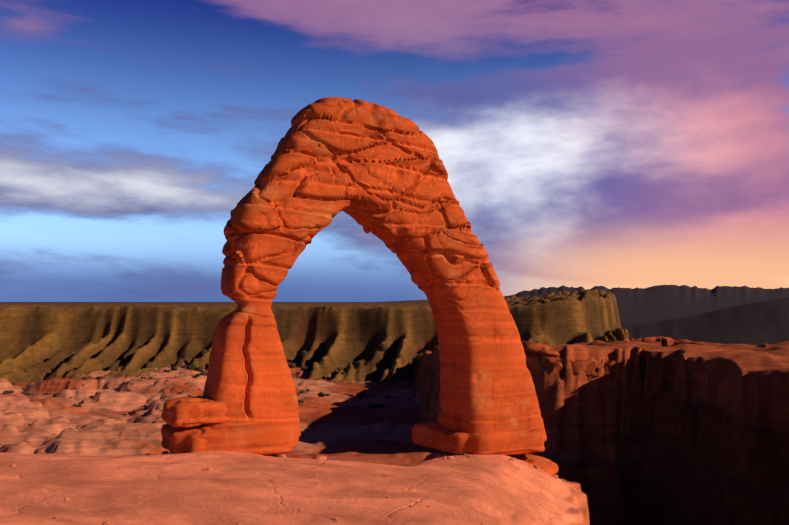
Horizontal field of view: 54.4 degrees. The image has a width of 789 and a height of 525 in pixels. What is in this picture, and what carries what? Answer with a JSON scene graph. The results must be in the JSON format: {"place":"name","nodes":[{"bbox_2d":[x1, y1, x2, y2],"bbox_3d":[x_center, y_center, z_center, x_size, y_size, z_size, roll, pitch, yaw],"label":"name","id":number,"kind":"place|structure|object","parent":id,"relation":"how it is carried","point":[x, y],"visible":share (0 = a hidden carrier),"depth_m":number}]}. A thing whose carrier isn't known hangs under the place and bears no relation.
{"place":"outdoors","nodes":[
{"label":"outdoors","id":0,"kind":"place"},
{"bbox_2d":[0,285,788,524],"bbox_3d":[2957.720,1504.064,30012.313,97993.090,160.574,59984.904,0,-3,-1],"label":"canyon terrain","id":1,"kind":"structure","parent":0,"point":[695,434],"depth_m":133.12},
{"bbox_2d":[161,421,298,454],"bbox_3d":[-8.587,9.466,42.112,7.769,1.721,5.907,1,-3,-27],"label":"rock base","id":2,"kind":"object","parent":1,"relation":"on","point":[270,438],"depth_m":39.62},
{"bbox_2d":[161,396,247,427],"bbox_3d":[-10.056,7.912,41.217,4.611,1.365,3.654,1,-3,-26],"label":"arch boot bulge","id":3,"kind":"object","parent":2,"relation":"on","point":[188,411],"visible":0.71,"depth_m":39.62},
{"bbox_2d":[10,449,557,524],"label":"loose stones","id":4,"kind":"object","parent":1,"relation":"on","point":[321,457],"visible":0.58,"depth_m":40.34},
{"bbox_2d":[0,333,629,414],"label":"desert shrubs","id":5,"kind":"object","parent":1,"relation":"on","point":[382,347],"visible":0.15,"depth_m":271.61},
{"bbox_2d":[422,451,557,475],"bbox_3d":[6.287,13.069,48.863,7.035,1.960,7.098,2,-3,-28],"label":"rock","id":6,"kind":"object","parent":1,"relation":"on","point":[548,466],"visible":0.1,"depth_m":48.05},
{"bbox_2d":[412,421,544,454],"bbox_3d":[5.535,11.091,48.813,7.241,1.955,5.864,1,-3,-23],"label":"rock base","id":7,"kind":"object","parent":6,"relation":"on","point":[436,435],"visible":0.69,"depth_m":46.70},
{"bbox_2d":[199,97,546,440],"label":"rock arch","id":8,"kind":"structure","parent":7,"relation":"on","point":[379,172],"depth_m":44.62},
{"bbox_2d":[0,0,788,301],"label":"sky","id":9,"kind":"structure","parent":0,"point":[587,144]},
{"bbox_2d":[521,336,768,404],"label":"canyon wall cliff","id":10,"kind":"structure","parent":0,"point":[553,361],"depth_m":136.31}
]}

